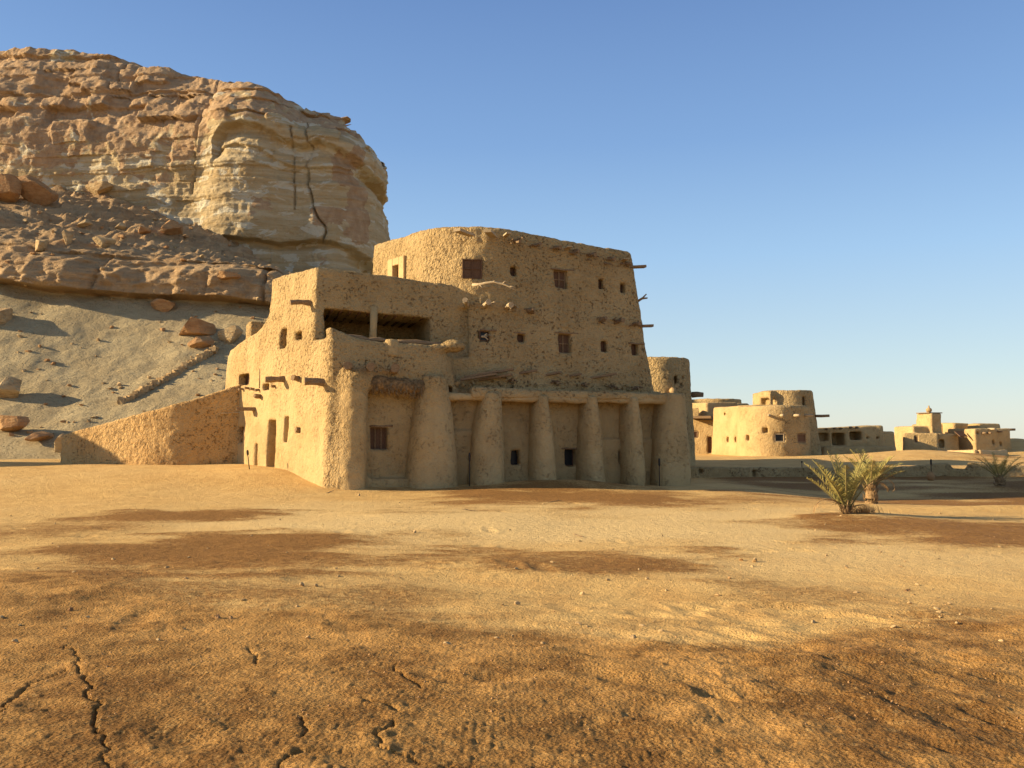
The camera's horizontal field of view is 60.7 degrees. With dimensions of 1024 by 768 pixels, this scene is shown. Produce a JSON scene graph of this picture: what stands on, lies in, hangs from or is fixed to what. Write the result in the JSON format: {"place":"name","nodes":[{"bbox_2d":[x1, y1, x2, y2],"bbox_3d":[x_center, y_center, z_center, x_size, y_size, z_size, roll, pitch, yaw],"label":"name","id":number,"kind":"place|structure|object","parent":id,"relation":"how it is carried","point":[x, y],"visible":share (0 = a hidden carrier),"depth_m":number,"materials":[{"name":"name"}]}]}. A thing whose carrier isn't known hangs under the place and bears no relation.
{"place":"outdoors","nodes":[
{"label":"outdoors","id":0,"kind":"place"},
{"bbox_2d":[0,185,290,459],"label":"hillside","id":1,"kind":"structure","parent":0,"point":[132,349],"depth_m":69.59,"materials":[{"name":"beige stone"}]},
{"bbox_2d":[0,308,12,324],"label":"boulder","id":2,"kind":"object","parent":1,"relation":"on","point":[6,315],"visible":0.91,"depth_m":66.63,"materials":[{"name":"beige stone"}]},
{"bbox_2d":[0,174,21,202],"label":"boulder","id":3,"kind":"object","parent":1,"relation":"on","point":[10,188],"visible":0.91,"depth_m":84.57,"materials":[{"name":"brown stone"}]},
{"bbox_2d":[0,376,21,397],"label":"boulder","id":4,"kind":"object","parent":1,"relation":"on","point":[10,386],"visible":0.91,"depth_m":57.45,"materials":[{"name":"beige stone"}]},
{"bbox_2d":[0,415,29,430],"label":"boulder","id":5,"kind":"object","parent":1,"relation":"on","point":[12,423],"visible":0.91,"depth_m":52.64,"materials":[{"name":"brown stone"}]},
{"bbox_2d":[17,175,58,205],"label":"boulder","id":6,"kind":"object","parent":1,"relation":"on","point":[34,190],"visible":0.82,"depth_m":86.12,"materials":[{"name":"brown stone"}]},
{"bbox_2d":[24,431,53,440],"bbox_3d":[-28.021,3.098,51.859,1.154,0.610,1.625,0,-4,-2],"label":"boulder","id":7,"kind":"object","parent":1,"relation":"on","point":[39,436],"visible":1,"depth_m":51.55,"materials":[{"name":"brown stone"}]},
{"bbox_2d":[35,240,48,251],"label":"boulder","id":8,"kind":"object","parent":1,"relation":"on","point":[40,245],"visible":0.97,"depth_m":72.10,"materials":[{"name":"beige stone"}]},
{"bbox_2d":[54,433,63,451],"bbox_3d":[-26.035,3.536,50.778,0.868,1.392,1.205,0,-4,-7],"label":"boulder","id":9,"kind":"object","parent":1,"relation":"on","point":[57,445],"visible":0.38,"depth_m":50.38,"materials":[{"name":"beige stone"}]},
{"bbox_2d":[62,230,72,245],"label":"boulder","id":10,"kind":"object","parent":1,"relation":"on","point":[67,236],"visible":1,"depth_m":74.07,"materials":[{"name":"beige stone"}]},
{"bbox_2d":[77,219,93,227],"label":"boulder","id":11,"kind":"object","parent":1,"relation":"on","point":[85,223],"visible":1,"depth_m":79.43,"materials":[{"name":"beige stone"}]},
{"bbox_2d":[85,181,112,194],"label":"boulder","id":12,"kind":"object","parent":1,"relation":"on","point":[98,187],"visible":0.94,"depth_m":93.57,"materials":[{"name":"beige stone"}]},
{"bbox_2d":[92,236,115,247],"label":"boulder","id":13,"kind":"object","parent":1,"relation":"on","point":[102,242],"visible":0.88,"depth_m":75.21,"materials":[{"name":"beige stone"}]},
{"bbox_2d":[115,222,125,229],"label":"boulder","id":14,"kind":"object","parent":1,"relation":"on","point":[120,225],"visible":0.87,"depth_m":82.31,"materials":[{"name":"beige stone"}]},
{"bbox_2d":[138,226,150,233],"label":"boulder","id":15,"kind":"object","parent":1,"relation":"on","point":[144,230],"visible":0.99,"depth_m":78.68,"materials":[{"name":"brown stone"}]},
{"bbox_2d":[151,298,175,311],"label":"boulder","id":16,"kind":"object","parent":1,"relation":"on","point":[162,305],"visible":0.98,"depth_m":70.12,"materials":[{"name":"brown stone"}]},
{"bbox_2d":[117,345,218,403],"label":"ramp wall","id":17,"kind":"structure","parent":1,"relation":"on","point":[182,368],"depth_m":61.05,"materials":[{"name":"stone"}]},
{"bbox_2d":[161,220,182,234],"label":"boulder","id":18,"kind":"object","parent":1,"relation":"on","point":[171,227],"visible":1,"depth_m":82.84,"materials":[{"name":"brown stone"}]},
{"bbox_2d":[179,317,215,334],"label":"boulder","id":19,"kind":"object","parent":1,"relation":"on","point":[194,326],"visible":0.97,"depth_m":66.51,"materials":[{"name":"brown stone"}]},
{"bbox_2d":[187,336,213,347],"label":"boulder","id":20,"kind":"object","parent":1,"relation":"on","point":[201,341],"visible":0.96,"depth_m":65.20,"materials":[{"name":"brown stone"}]},
{"bbox_2d":[217,271,240,279],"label":"boulder","id":21,"kind":"object","parent":1,"relation":"on","point":[223,275],"visible":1,"depth_m":70.23,"materials":[{"name":"brown stone"}]},
{"bbox_2d":[217,325,242,343],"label":"boulder","id":22,"kind":"object","parent":1,"relation":"on","point":[231,334],"visible":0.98,"depth_m":66.26,"materials":[{"name":"beige stone"}]},
{"bbox_2d":[0,46,389,273],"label":"cliff","id":23,"kind":"structure","parent":0,"point":[262,173],"depth_m":94.26,"materials":[{"name":"stone"}]},
{"bbox_2d":[0,438,1023,767],"bbox_3d":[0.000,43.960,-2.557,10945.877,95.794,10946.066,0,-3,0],"label":"ground","id":24,"kind":"structure","parent":0,"point":[374,552],"depth_m":8.99,"materials":[{"name":"beige sand"}]},
{"bbox_2d":[60,384,243,464],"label":"courtyard wall","id":25,"kind":"structure","parent":24,"relation":"on","point":[202,430],"depth_m":38.23,"materials":[{"name":"paint"}]},
{"bbox_2d":[220,226,690,489],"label":"mud brick lodge","id":26,"kind":"structure","parent":24,"relation":"on","point":[429,358],"depth_m":35.32,"materials":[{"name":"paint"}]},
{"bbox_2d":[245,375,248,384],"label":"window","id":27,"kind":"structure","parent":26,"relation":"in","point":[247,376],"depth_m":39.38,"materials":[{"name":"brown wood"}]},
{"bbox_2d":[370,427,386,449],"bbox_3d":[-5.152,2.094,33.624,0.687,0.876,0.080,1,-4,-17],"label":"window","id":28,"kind":"structure","parent":26,"relation":"in","point":[378,436],"depth_m":33.63,"materials":[{"name":"brown wood"}]},
{"bbox_2d":[462,259,481,278],"bbox_3d":[-1.618,-4.671,35.526,0.807,0.792,0.080,0,-4,-8],"label":"window","id":29,"kind":"structure","parent":26,"relation":"in","point":[471,268],"depth_m":35.53,"materials":[{"name":"brown wood"}]},
{"bbox_2d":[479,331,488,341],"bbox_3d":[-1.133,-1.924,35.288,0.412,0.406,0.080,2,-4,-24],"label":"window","id":30,"kind":"structure","parent":26,"relation":"in","point":[481,333],"depth_m":35.28,"materials":[{"name":"brown wood"}]},
{"bbox_2d":[510,268,514,275],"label":"window","id":31,"kind":"structure","parent":26,"relation":"in","point":[512,271],"depth_m":36.17,"materials":[{"name":"brown wood"}]},
{"bbox_2d":[511,450,517,464],"bbox_3d":[0.037,2.945,35.269,0.419,0.656,0.080,1,-4,-17],"label":"window","id":32,"kind":"structure","parent":26,"relation":"in","point":[514,461],"depth_m":35.29,"materials":[{"name":"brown wood"}]},
{"bbox_2d":[517,335,522,341],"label":"window","id":33,"kind":"structure","parent":26,"relation":"in","point":[519,337],"depth_m":35.93,"materials":[{"name":"brown wood"}]},
{"bbox_2d":[553,270,564,288],"bbox_3d":[1.971,-4.398,36.977,0.592,0.775,0.080,2,-4,-24],"label":"window","id":34,"kind":"structure","parent":26,"relation":"in","point":[559,276],"depth_m":37.00,"materials":[{"name":"brown wood"}]},
{"bbox_2d":[558,334,568,352],"bbox_3d":[2.119,-1.683,36.653,0.587,0.824,0.080,2,-4,-24],"label":"window","id":35,"kind":"structure","parent":26,"relation":"in","point":[563,342],"depth_m":36.67,"materials":[{"name":"brown wood"}]},
{"bbox_2d":[564,449,572,465],"bbox_3d":[2.302,3.015,35.979,0.436,0.690,0.080,1,-4,-17],"label":"window","id":36,"kind":"structure","parent":26,"relation":"in","point":[568,453],"depth_m":35.99,"materials":[{"name":"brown wood"}]},
{"bbox_2d":[600,342,604,351],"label":"window","id":37,"kind":"structure","parent":26,"relation":"in","point":[602,343],"depth_m":37.48,"materials":[{"name":"brown wood"}]},
{"bbox_2d":[631,345,635,354],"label":"window","id":38,"kind":"structure","parent":26,"relation":"in","point":[633,351],"depth_m":38.09,"materials":[{"name":"brown wood"}]},
{"bbox_2d":[468,452,470,485],"bbox_3d":[-1.605,3.275,33.062,0.088,1.370,0.092,0,-3,0],"label":"garden torch","id":39,"kind":"object","parent":24,"relation":"on","point":[469,457],"visible":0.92,"depth_m":33.05,"materials":[{"name":"metal"}]},
{"bbox_2d":[658,458,659,485],"bbox_3d":[5.920,3.597,35.146,0.088,1.206,0.092,0,-3,0],"label":"garden torch","id":40,"kind":"object","parent":24,"relation":"on","point":[659,469],"visible":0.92,"depth_m":35.13,"materials":[{"name":"metal"}]},
{"bbox_2d":[647,357,703,465],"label":"round tower","id":41,"kind":"structure","parent":24,"relation":"on","point":[670,374],"depth_m":48.60,"materials":[{"name":"stone"}]},
{"bbox_2d":[692,398,741,402],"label":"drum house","id":42,"kind":"structure","parent":24,"relation":"on","point":[714,400],"depth_m":89.85,"materials":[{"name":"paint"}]},
{"bbox_2d":[692,390,829,455],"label":"round house","id":43,"kind":"structure","parent":24,"relation":"on","point":[775,423],"depth_m":64.41,"materials":[{"name":"paint"}]},
{"bbox_2d":[708,437,711,452],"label":"door","id":44,"kind":"structure","parent":43,"relation":"in","point":[709,438],"depth_m":70.48,"materials":[{"name":"brown wood"}]},
{"bbox_2d":[774,434,783,441],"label":"window","id":45,"kind":"structure","parent":43,"relation":"in","point":[777,437],"depth_m":62.02,"materials":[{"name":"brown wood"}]},
{"bbox_2d":[797,433,805,442],"bbox_3d":[20.622,3.852,62.414,0.909,0.640,0.100,2,-4,-32],"label":"window","id":46,"kind":"structure","parent":43,"relation":"in","point":[800,437],"depth_m":62.46,"materials":[{"name":"brown wood"}]},
{"bbox_2d":[804,451,883,513],"bbox_3d":[8.227,2.508,21.832,1.880,1.727,1.472,0,-3,0],"label":"date palm","id":47,"kind":"object","parent":24,"relation":"on","point":[841,494],"visible":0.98,"depth_m":21.64,"materials":[{"name":"green plant"}]},
{"bbox_2d":[818,425,895,454],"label":"long house","id":48,"kind":"structure","parent":24,"relation":"on","point":[846,439],"depth_m":69.09,"materials":[{"name":"paint"}]},
{"bbox_2d":[691,462,1023,477],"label":"garden wall","id":49,"kind":"structure","parent":24,"relation":"on","point":[947,469],"depth_m":44.50,"materials":[{"name":"paint"}]},
{"bbox_2d":[851,504,889,513],"bbox_3d":[8.751,3.084,21.788,1.137,0.278,0.843,1,-4,-22],"label":"dry grass tuft","id":50,"kind":"object","parent":24,"relation":"on","point":[862,510],"visible":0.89,"depth_m":21.72,"materials":[{"name":"beige plant"}]},
{"bbox_2d":[843,449,904,503],"bbox_3d":[11.483,2.972,27.633,1.922,1.872,1.478,0,-3,0],"label":"date palm","id":51,"kind":"object","parent":24,"relation":"on","point":[871,492],"visible":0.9,"depth_m":27.59,"materials":[{"name":"green plant"}]},
{"bbox_2d":[894,406,966,450],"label":"chimney house","id":52,"kind":"structure","parent":24,"relation":"on","point":[925,432],"depth_m":72.28,"materials":[{"name":"paint"}]},
{"bbox_2d":[926,471,934,480],"bbox_3d":[20.303,4.469,42.406,0.400,0.450,0.394,0,-3,0],"label":"clay jar","id":53,"kind":"object","parent":24,"relation":"on","point":[930,476],"visible":1,"depth_m":42.28,"materials":[{"name":"brown ceramic"}]},
{"bbox_2d":[938,450,976,452],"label":"wall","id":54,"kind":"structure","parent":24,"relation":"on","point":[970,451],"depth_m":62.34,"materials":[{"name":"paint"}]},
{"bbox_2d":[941,423,1015,450],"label":"block house","id":55,"kind":"structure","parent":24,"relation":"on","point":[987,436],"depth_m":72.33,"materials":[{"name":"paint"}]},
{"bbox_2d":[977,450,1007,455],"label":"wall","id":56,"kind":"structure","parent":24,"relation":"on","point":[1001,452],"depth_m":62.43,"materials":[{"name":"paint"}]},
{"bbox_2d":[972,452,1022,486],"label":"date palm","id":57,"kind":"object","parent":24,"relation":"on","point":[1000,480],"visible":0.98,"depth_m":39.27,"materials":[{"name":"green plant"}]},
{"bbox_2d":[0,477,1023,732],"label":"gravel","id":58,"kind":"structure","parent":0,"point":[480,633],"depth_m":7.26,"materials":[{"name":"brown gravel"}]},
{"bbox_2d":[0,0,1023,438],"label":"sky","id":59,"kind":"structure","parent":0,"point":[825,198],"materials":[{"name":"blue"}]}
]}

